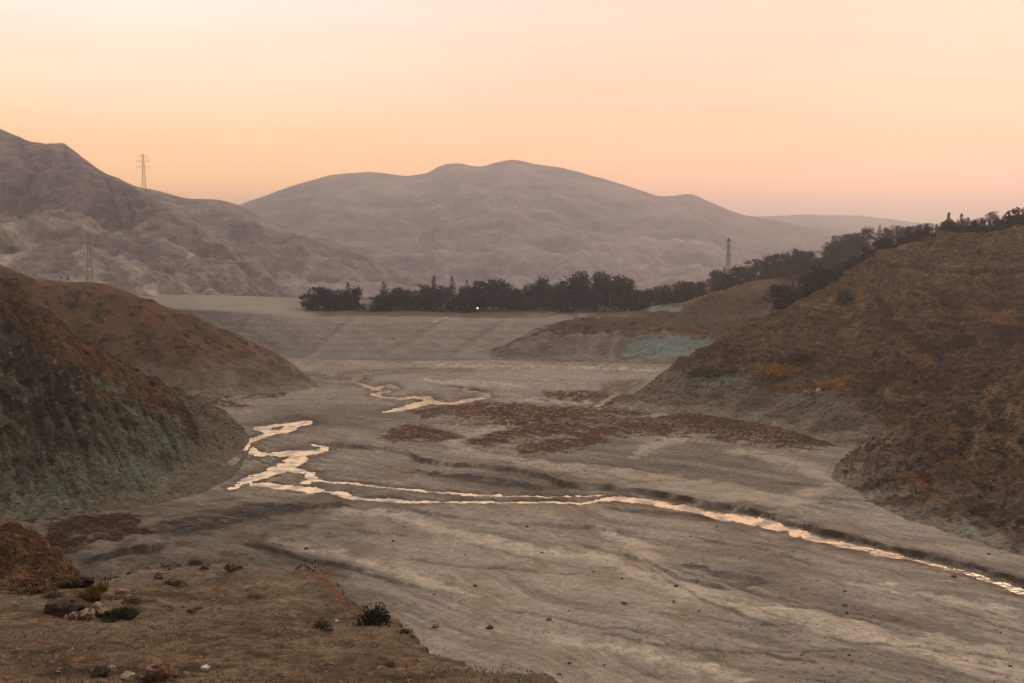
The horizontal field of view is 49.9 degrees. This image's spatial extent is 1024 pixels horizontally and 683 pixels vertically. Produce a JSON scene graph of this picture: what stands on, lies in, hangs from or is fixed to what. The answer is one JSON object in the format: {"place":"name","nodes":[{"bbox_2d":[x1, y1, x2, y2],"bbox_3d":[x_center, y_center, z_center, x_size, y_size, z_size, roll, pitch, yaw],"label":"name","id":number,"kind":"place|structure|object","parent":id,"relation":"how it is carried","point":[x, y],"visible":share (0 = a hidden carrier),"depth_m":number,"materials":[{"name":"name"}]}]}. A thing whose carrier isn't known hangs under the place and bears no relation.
{"place":"outdoors","nodes":[
{"label":"outdoors","id":0,"kind":"place"},
{"bbox_2d":[0,277,251,522],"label":"craggy hill","id":1,"kind":"structure","parent":0,"point":[209,471],"depth_m":274.64,"materials":[{"name":"brown stone"}]},
{"bbox_2d":[0,277,244,507],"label":"rubble","id":2,"kind":"object","parent":1,"relation":"on","point":[88,431],"visible":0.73,"depth_m":298.81,"materials":[{"name":"stone"}]},
{"bbox_2d":[0,129,286,297],"bbox_3d":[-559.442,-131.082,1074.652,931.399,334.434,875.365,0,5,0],"label":"mountain","id":3,"kind":"structure","parent":0,"point":[57,200],"depth_m":867.73,"materials":[{"name":"grey stone"}]},
{"bbox_2d":[0,264,322,397],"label":"bare hill","id":4,"kind":"structure","parent":0,"point":[133,342],"depth_m":434.16,"materials":[{"name":"soil"}]},
{"bbox_2d":[76,232,103,282],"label":"power pylon","id":5,"kind":"object","parent":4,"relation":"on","point":[89,234],"visible":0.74,"depth_m":652.54,"materials":[{"name":"metal"}]},
{"bbox_2d":[113,176,439,294],"bbox_3d":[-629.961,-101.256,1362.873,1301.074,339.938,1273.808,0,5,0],"label":"mountain","id":6,"kind":"structure","parent":0,"point":[277,252],"depth_m":1249.33,"materials":[{"name":"grey stone"}]},
{"bbox_2d":[0,563,571,682],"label":"ground","id":7,"kind":"structure","parent":0,"point":[348,657],"depth_m":30.13,"materials":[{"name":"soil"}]},
{"bbox_2d":[0,520,82,595],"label":"earth mound","id":8,"kind":"object","parent":7,"relation":"on","point":[16,569],"visible":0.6,"depth_m":64.67,"materials":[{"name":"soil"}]},
{"bbox_2d":[0,523,80,594],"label":"rubble","id":9,"kind":"object","parent":8,"relation":"on","point":[25,559],"visible":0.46,"depth_m":63.94,"materials":[{"name":"brown stone"}]},
{"bbox_2d":[37,589,64,599],"bbox_3d":[-16.840,9.256,40.166,1.044,0.314,0.942,0,5,0],"label":"shrub","id":10,"kind":"object","parent":7,"relation":"on","point":[49,595],"visible":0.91,"depth_m":40.18,"materials":[{"name":"green plant"}]},
{"bbox_2d":[43,597,91,616],"bbox_3d":[-14.225,8.580,35.167,1.424,0.768,1.120,0,5,0],"label":"boulder","id":11,"kind":"object","parent":7,"relation":"on","point":[60,607],"visible":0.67,"depth_m":34.77,"materials":[{"name":"brown stone"}]},
{"bbox_2d":[56,579,79,588],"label":"shrub","id":12,"kind":"object","parent":7,"relation":"on","point":[69,586],"visible":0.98,"depth_m":55.09,"materials":[{"name":"green plant"}]},
{"bbox_2d":[78,575,93,586],"bbox_3d":[-21.534,12.162,55.600,0.789,0.672,1.020,-1,5,-16],"label":"boulder","id":13,"kind":"object","parent":7,"relation":"on","point":[85,580],"visible":0.94,"depth_m":55.33,"materials":[{"name":"brown stone"}]},
{"bbox_2d":[72,587,103,602],"bbox_3d":[-15.060,9.055,38.996,1.246,0.651,1.247,0,5,0],"label":"grass clump","id":14,"kind":"object","parent":7,"relation":"on","point":[94,596],"visible":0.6,"depth_m":38.97,"materials":[{"name":"brown plant"}]},
{"bbox_2d":[83,583,108,592],"bbox_3d":[-17.720,10.544,46.892,1.135,0.512,1.171,0,5,0],"label":"grass clump","id":15,"kind":"object","parent":7,"relation":"on","point":[103,587],"visible":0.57,"depth_m":46.93,"materials":[{"name":"brown plant"}]},
{"bbox_2d":[90,666,110,677],"bbox_3d":[-8.088,6.529,21.665,0.407,0.236,0.334,-4,7,-41],"label":"boulder","id":16,"kind":"object","parent":7,"relation":"on","point":[102,672],"visible":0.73,"depth_m":21.60,"materials":[{"name":"brown stone"}]},
{"bbox_2d":[103,587,130,600],"bbox_3d":[-14.391,9.341,40.147,0.999,0.612,0.860,-2,6,-25],"label":"boulder","id":17,"kind":"object","parent":7,"relation":"on","point":[118,593],"visible":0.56,"depth_m":39.98,"materials":[{"name":"brown stone"}]},
{"bbox_2d":[96,603,144,620],"bbox_3d":[-12.626,8.724,35.230,1.625,0.408,1.656,0,5,0],"label":"grass clump","id":18,"kind":"object","parent":7,"relation":"on","point":[130,613],"visible":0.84,"depth_m":35.23,"materials":[{"name":"green plant"}]},
{"bbox_2d":[120,595,147,605],"bbox_3d":[-12.963,8.853,37.603,1.012,0.295,1.029,0,5,0],"label":"shrub","id":19,"kind":"object","parent":7,"relation":"on","point":[134,601],"visible":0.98,"depth_m":37.63,"materials":[{"name":"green plant"}]},
{"bbox_2d":[140,660,177,681],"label":"boulder","id":20,"kind":"object","parent":7,"relation":"on","point":[163,670],"visible":0.83,"depth_m":21.06,"materials":[{"name":"brown stone"}]},
{"bbox_2d":[161,577,188,586],"bbox_3d":[-16.815,11.944,54.372,1.643,0.467,1.523,4,7,40],"label":"shrub","id":21,"kind":"object","parent":7,"relation":"on","point":[178,582],"visible":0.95,"depth_m":54.45,"materials":[{"name":"green plant"}]},
{"bbox_2d":[223,562,242,571],"bbox_3d":[-15.334,12.454,60.356,0.872,0.697,0.816,3,6,33],"label":"boulder","id":22,"kind":"object","parent":7,"relation":"on","point":[232,565],"visible":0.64,"depth_m":60.13,"materials":[{"name":"brown stone"}]},
{"bbox_2d":[311,617,332,629],"bbox_3d":[-5.681,8.491,33.063,0.700,0.422,0.779,0,5,0],"label":"shrub","id":23,"kind":"object","parent":7,"relation":"on","point":[324,623],"visible":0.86,"depth_m":33.02,"materials":[{"name":"green plant"}]},
{"bbox_2d":[352,602,391,626],"bbox_3d":[-4.200,8.234,33.203,1.258,0.808,1.281,0,5,0],"label":"shrub","id":24,"kind":"object","parent":7,"relation":"on","point":[376,616],"visible":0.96,"depth_m":33.05,"materials":[{"name":"green plant"}]},
{"bbox_2d":[138,295,654,360],"bbox_3d":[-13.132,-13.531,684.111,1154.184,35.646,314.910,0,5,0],"label":"lake bank","id":25,"kind":"structure","parent":0,"point":[285,327],"depth_m":579.79,"materials":[{"name":"grey soil"}]},
{"bbox_2d":[299,287,332,309],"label":"evergreen tree","id":26,"kind":"object","parent":25,"relation":"on","point":[320,298],"visible":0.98,"depth_m":638.34,"materials":[{"name":"green plant"}]},
{"bbox_2d":[329,289,352,309],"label":"evergreen tree","id":27,"kind":"object","parent":25,"relation":"on","point":[341,297],"visible":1,"depth_m":638.85,"materials":[{"name":"green plant"}]},
{"bbox_2d":[336,282,359,309],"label":"conifer tree","id":28,"kind":"object","parent":25,"relation":"on","point":[346,287],"visible":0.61,"depth_m":646.43,"materials":[{"name":"green plant"}]},
{"bbox_2d":[338,285,366,309],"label":"evergreen tree","id":29,"kind":"object","parent":25,"relation":"on","point":[355,292],"visible":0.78,"depth_m":647.78,"materials":[{"name":"green plant"}]},
{"bbox_2d":[359,300,374,310],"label":"house","id":30,"kind":"structure","parent":25,"relation":"on","point":[367,303],"depth_m":638.02,"materials":[{"name":"beige paint"}]},
{"bbox_2d":[370,281,399,311],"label":"conifer tree","id":31,"kind":"object","parent":25,"relation":"on","point":[383,307],"visible":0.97,"depth_m":638.99,"materials":[{"name":"green plant"}]},
{"bbox_2d":[379,287,410,308],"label":"evergreen tree","id":32,"kind":"object","parent":25,"relation":"on","point":[397,290],"visible":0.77,"depth_m":646.30,"materials":[{"name":"green plant"}]},
{"bbox_2d":[393,292,425,309],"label":"broadleaf tree","id":33,"kind":"object","parent":25,"relation":"on","point":[400,303],"visible":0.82,"depth_m":640.81,"materials":[{"name":"green plant"}]},
{"bbox_2d":[403,290,436,310],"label":"broadleaf tree","id":34,"kind":"object","parent":25,"relation":"on","point":[422,299],"visible":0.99,"depth_m":640.63,"materials":[{"name":"green plant"}]},
{"bbox_2d":[413,284,432,309],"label":"evergreen tree","id":35,"kind":"object","parent":25,"relation":"on","point":[428,289],"visible":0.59,"depth_m":648.63,"materials":[{"name":"green plant"}]},
{"bbox_2d":[423,276,444,311],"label":"conifer tree","id":36,"kind":"object","parent":25,"relation":"on","point":[433,302],"visible":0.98,"depth_m":646.20,"materials":[{"name":"green plant"}]},
{"bbox_2d":[429,284,453,310],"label":"evergreen tree","id":37,"kind":"object","parent":25,"relation":"on","point":[441,291],"visible":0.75,"depth_m":652.62,"materials":[{"name":"green plant"}]},
{"bbox_2d":[439,276,463,311],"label":"conifer tree","id":38,"kind":"object","parent":25,"relation":"on","point":[450,296],"visible":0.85,"depth_m":649.66,"materials":[{"name":"green plant"}]},
{"bbox_2d":[446,288,472,310],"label":"evergreen tree","id":39,"kind":"object","parent":25,"relation":"on","point":[456,301],"visible":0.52,"depth_m":646.54,"materials":[{"name":"green plant"}]},
{"bbox_2d":[450,280,480,312],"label":"conifer tree","id":40,"kind":"object","parent":25,"relation":"on","point":[464,305],"visible":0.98,"depth_m":639.29,"materials":[{"name":"green plant"}]},
{"bbox_2d":[462,286,484,310],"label":"evergreen tree","id":41,"kind":"object","parent":25,"relation":"on","point":[475,301],"visible":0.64,"depth_m":647.73,"materials":[{"name":"green plant"}]},
{"bbox_2d":[469,279,496,310],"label":"evergreen tree","id":42,"kind":"object","parent":25,"relation":"on","point":[484,302],"visible":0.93,"depth_m":645.48,"materials":[{"name":"green plant"}]},
{"bbox_2d":[481,277,507,310],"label":"evergreen tree","id":43,"kind":"object","parent":25,"relation":"on","point":[492,299],"visible":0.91,"depth_m":647.60,"materials":[{"name":"green plant"}]},
{"bbox_2d":[489,278,513,309],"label":"evergreen tree","id":44,"kind":"object","parent":25,"relation":"on","point":[503,293],"visible":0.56,"depth_m":651.49,"materials":[{"name":"green plant"}]},
{"bbox_2d":[495,285,523,310],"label":"broadleaf tree","id":45,"kind":"object","parent":25,"relation":"on","point":[509,296],"visible":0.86,"depth_m":644.08,"materials":[{"name":"green plant"}]},
{"bbox_2d":[512,290,537,310],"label":"evergreen tree","id":46,"kind":"object","parent":25,"relation":"on","point":[522,299],"visible":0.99,"depth_m":640.53,"materials":[{"name":"green plant"}]},
{"bbox_2d":[521,283,547,309],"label":"evergreen tree","id":47,"kind":"object","parent":25,"relation":"on","point":[530,290],"visible":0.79,"depth_m":652.37,"materials":[{"name":"green plant"}]},
{"bbox_2d":[530,273,554,309],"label":"evergreen tree","id":48,"kind":"object","parent":25,"relation":"on","point":[542,284],"visible":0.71,"depth_m":651.40,"materials":[{"name":"green plant"}]},
{"bbox_2d":[540,284,565,311],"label":"broadleaf tree","id":49,"kind":"object","parent":25,"relation":"on","point":[552,306],"visible":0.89,"depth_m":638.90,"materials":[{"name":"green plant"}]},
{"bbox_2d":[544,283,571,311],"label":"evergreen tree","id":50,"kind":"object","parent":25,"relation":"on","point":[560,301],"visible":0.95,"depth_m":637.41,"materials":[{"name":"green plant"}]},
{"bbox_2d":[555,276,580,311],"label":"columnar tree","id":51,"kind":"object","parent":25,"relation":"on","point":[569,288],"visible":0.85,"depth_m":640.39,"materials":[{"name":"green plant"}]},
{"bbox_2d":[569,276,585,310],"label":"evergreen tree","id":52,"kind":"object","parent":25,"relation":"on","point":[581,282],"visible":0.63,"depth_m":645.58,"materials":[{"name":"green plant"}]},
{"bbox_2d":[570,271,601,310],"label":"evergreen tree","id":53,"kind":"object","parent":25,"relation":"on","point":[584,277],"visible":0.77,"depth_m":646.03,"materials":[{"name":"green plant"}]},
{"bbox_2d":[576,271,611,310],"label":"evergreen tree","id":54,"kind":"object","parent":25,"relation":"on","point":[592,303],"visible":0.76,"depth_m":642.10,"materials":[{"name":"green plant"}]},
{"bbox_2d":[585,273,618,310],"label":"evergreen tree","id":55,"kind":"object","parent":25,"relation":"on","point":[599,285],"visible":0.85,"depth_m":637.25,"materials":[{"name":"green plant"}]},
{"bbox_2d":[599,274,627,310],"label":"evergreen tree","id":56,"kind":"object","parent":25,"relation":"on","point":[615,281],"visible":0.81,"depth_m":639.44,"materials":[{"name":"green plant"}]},
{"bbox_2d":[609,275,636,310],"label":"evergreen tree","id":57,"kind":"object","parent":25,"relation":"on","point":[630,283],"visible":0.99,"depth_m":635.80,"materials":[{"name":"green plant"}]},
{"bbox_2d":[0,358,1023,682],"bbox_3d":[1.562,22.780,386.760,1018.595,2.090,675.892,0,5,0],"label":"lake bed","id":58,"kind":"object","parent":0,"point":[590,546],"visible":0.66,"depth_m":213.28,"materials":[{"name":"grey soil"}]},
{"bbox_2d":[23,389,834,552],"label":"marsh scrub","id":59,"kind":"object","parent":58,"relation":"on","point":[57,527],"visible":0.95,"depth_m":325.50,"materials":[{"name":"brown plant"}]},
{"bbox_2d":[182,399,1023,682],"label":"gravel bar","id":60,"kind":"object","parent":58,"relation":"on","point":[667,597],"visible":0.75,"depth_m":176.50,"materials":[{"name":"grey stone"}]},
{"bbox_2d":[0,0,1023,224],"label":"sky","id":61,"kind":"structure","parent":0,"point":[901,110],"materials":[{"name":"orange"}]},
{"bbox_2d":[239,160,894,299],"bbox_3d":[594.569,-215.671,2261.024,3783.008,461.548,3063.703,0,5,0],"label":"mountain","id":62,"kind":"structure","parent":0,"point":[518,224],"depth_m":2352.66,"materials":[{"name":"grey stone"}]},
{"bbox_2d":[227,369,1023,594],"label":"stream water","id":63,"kind":"structure","parent":0,"point":[296,458],"depth_m":255.92,"materials":[{"name":"beige liquid"}]},
{"bbox_2d":[490,278,803,363],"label":"valley spur","id":64,"kind":"structure","parent":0,"point":[555,342],"depth_m":557.52,"materials":[{"name":"soil"}]},
{"bbox_2d":[628,290,655,309],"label":"broadleaf tree","id":65,"kind":"object","parent":64,"relation":"on","point":[642,300],"visible":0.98,"depth_m":641.68,"materials":[{"name":"green plant"}]},
{"bbox_2d":[657,285,679,303],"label":"evergreen tree","id":66,"kind":"object","parent":64,"relation":"on","point":[665,288],"visible":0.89,"depth_m":646.02,"materials":[{"name":"green plant"}]},
{"bbox_2d":[672,280,698,300],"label":"broadleaf tree","id":67,"kind":"object","parent":64,"relation":"on","point":[682,295],"visible":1,"depth_m":641.65,"materials":[{"name":"green plant"}]},
{"bbox_2d":[687,280,707,297],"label":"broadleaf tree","id":68,"kind":"object","parent":64,"relation":"on","point":[699,285],"visible":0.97,"depth_m":640.19,"materials":[{"name":"green plant"}]},
{"bbox_2d":[715,266,730,290],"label":"conifer tree","id":69,"kind":"object","parent":64,"relation":"on","point":[724,276],"visible":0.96,"depth_m":598.82,"materials":[{"name":"green plant"}]},
{"bbox_2d":[731,265,750,284],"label":"evergreen tree","id":70,"kind":"object","parent":64,"relation":"on","point":[738,275],"visible":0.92,"depth_m":633.31,"materials":[{"name":"green plant"}]},
{"bbox_2d":[752,262,769,279],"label":"evergreen tree","id":71,"kind":"object","parent":64,"relation":"on","point":[763,275],"visible":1,"depth_m":631.12,"materials":[{"name":"green plant"}]},
{"bbox_2d":[615,224,1023,448],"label":"terraced slope","id":72,"kind":"structure","parent":0,"point":[976,337],"depth_m":369.65,"materials":[{"name":"soil"}]},
{"bbox_2d":[682,363,709,376],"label":"shrub","id":73,"kind":"object","parent":72,"relation":"on","point":[692,374],"visible":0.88,"depth_m":397.89,"materials":[{"name":"brown plant"}]},
{"bbox_2d":[700,363,730,376],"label":"shrub","id":74,"kind":"object","parent":72,"relation":"on","point":[711,369],"visible":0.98,"depth_m":392.74,"materials":[{"name":"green plant"}]},
{"bbox_2d":[751,361,785,379],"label":"shrub","id":75,"kind":"object","parent":72,"relation":"on","point":[772,370],"visible":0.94,"depth_m":378.34,"materials":[{"name":"brown plant"}]},
{"bbox_2d":[762,284,792,309],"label":"broadleaf tree","id":76,"kind":"object","parent":72,"relation":"on","point":[773,291],"visible":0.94,"depth_m":430.23,"materials":[{"name":"green plant"}]},
{"bbox_2d":[772,286,794,308],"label":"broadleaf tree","id":77,"kind":"object","parent":72,"relation":"on","point":[783,300],"visible":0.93,"depth_m":429.81,"materials":[{"name":"green plant"}]},
{"bbox_2d":[774,362,801,376],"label":"shrub","id":78,"kind":"object","parent":72,"relation":"on","point":[790,370],"visible":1,"depth_m":374.37,"materials":[{"name":"brown plant"}]},
{"bbox_2d":[779,283,798,306],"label":"broadleaf tree","id":79,"kind":"object","parent":72,"relation":"on","point":[787,289],"visible":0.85,"depth_m":430.57,"materials":[{"name":"green plant"}]},
{"bbox_2d":[788,281,808,299],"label":"conifer tree","id":80,"kind":"object","parent":72,"relation":"on","point":[799,296],"visible":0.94,"depth_m":429.31,"materials":[{"name":"green plant"}]},
{"bbox_2d":[782,349,815,363],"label":"shrub","id":81,"kind":"object","parent":72,"relation":"on","point":[803,359],"visible":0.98,"depth_m":377.81,"materials":[{"name":"plant"}]},
{"bbox_2d":[797,272,819,295],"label":"tree","id":82,"kind":"object","parent":72,"relation":"on","point":[804,278],"visible":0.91,"depth_m":433.43,"materials":[{"name":"green plant"}]},
{"bbox_2d":[805,271,829,291],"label":"evergreen tree","id":83,"kind":"object","parent":72,"relation":"on","point":[820,275],"visible":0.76,"depth_m":430.81,"materials":[{"name":"green plant"}]},
{"bbox_2d":[808,268,841,286],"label":"evergreen tree","id":84,"kind":"object","parent":72,"relation":"on","point":[830,271],"visible":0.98,"depth_m":425.94,"materials":[{"name":"green plant"}]},
{"bbox_2d":[628,226,1023,436],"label":"rubble","id":85,"kind":"object","parent":72,"relation":"on","point":[750,385],"visible":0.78,"depth_m":388.16,"materials":[{"name":"brown stone"}]},
{"bbox_2d":[836,289,854,300],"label":"shrub","id":86,"kind":"object","parent":72,"relation":"on","point":[845,296],"visible":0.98,"depth_m":398.53,"materials":[{"name":"green plant"}]},
{"bbox_2d":[860,245,874,260],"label":"evergreen tree","id":87,"kind":"object","parent":72,"relation":"on","point":[865,249],"visible":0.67,"depth_m":435.01,"materials":[{"name":"green plant"}]},
{"bbox_2d":[872,237,890,248],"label":"evergreen tree","id":88,"kind":"object","parent":72,"relation":"on","point":[882,241],"visible":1,"depth_m":422.33,"materials":[{"name":"green plant"}]},
{"bbox_2d":[976,217,995,232],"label":"broadleaf tree","id":89,"kind":"object","parent":72,"relation":"on","point":[983,222],"visible":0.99,"depth_m":406.36,"materials":[{"name":"green plant"}]},
{"bbox_2d":[990,217,1004,229],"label":"evergreen tree","id":90,"kind":"object","parent":72,"relation":"on","point":[996,224],"visible":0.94,"depth_m":405.41,"materials":[{"name":"green plant"}]},
{"bbox_2d":[993,206,1023,224],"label":"evergreen tree","id":91,"kind":"object","parent":72,"relation":"on","point":[1013,211],"visible":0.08,"depth_m":433.12,"materials":[{"name":"green plant"}]},
{"bbox_2d":[694,225,997,297],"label":"forest hill","id":92,"kind":"structure","parent":0,"point":[793,278],"depth_m":637.39,"materials":[{"name":"green plant"}]},
{"bbox_2d":[724,238,731,271],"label":"power pylon","id":93,"kind":"object","parent":92,"relation":"on","point":[727,258],"visible":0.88,"depth_m":687.77,"materials":[{"name":"metal"}]},
{"bbox_2d":[742,258,761,278],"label":"evergreen tree","id":94,"kind":"object","parent":92,"relation":"on","point":[751,272],"visible":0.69,"depth_m":654.21,"materials":[{"name":"green plant"}]},
{"bbox_2d":[796,251,822,269],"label":"broadleaf tree","id":95,"kind":"object","parent":92,"relation":"on","point":[808,256],"visible":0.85,"depth_m":633.87,"materials":[{"name":"green plant"}]},
{"bbox_2d":[822,248,839,267],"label":"evergreen tree","id":96,"kind":"object","parent":92,"relation":"on","point":[832,262],"visible":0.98,"depth_m":623.62,"materials":[{"name":"green plant"}]},
{"bbox_2d":[844,234,864,250],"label":"broadleaf tree","id":97,"kind":"object","parent":92,"relation":"on","point":[857,240],"visible":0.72,"depth_m":640.64,"materials":[{"name":"green plant"}]},
{"bbox_2d":[860,226,876,244],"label":"evergreen tree","id":98,"kind":"object","parent":92,"relation":"on","point":[869,235],"visible":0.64,"depth_m":659.02,"materials":[{"name":"green plant"}]},
{"bbox_2d":[754,214,969,233],"bbox_3d":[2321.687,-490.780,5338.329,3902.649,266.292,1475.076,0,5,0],"label":"ridge","id":99,"kind":"structure","parent":0,"point":[855,223],"depth_m":5452.91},
{"bbox_2d":[828,370,1023,587],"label":"rocky mound","id":100,"kind":"object","parent":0,"point":[960,481],"visible":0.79,"depth_m":246.79,"materials":[{"name":"soil"}]},
{"bbox_2d":[836,373,1023,538],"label":"rubble","id":101,"kind":"object","parent":100,"relation":"on","point":[898,470],"visible":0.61,"depth_m":260.33,"materials":[{"name":"brown stone"}]},
{"bbox_2d":[920,226,933,237],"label":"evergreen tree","id":102,"kind":"object","parent":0,"point":[927,232],"visible":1,"depth_m":414.80,"materials":[{"name":"green plant"}]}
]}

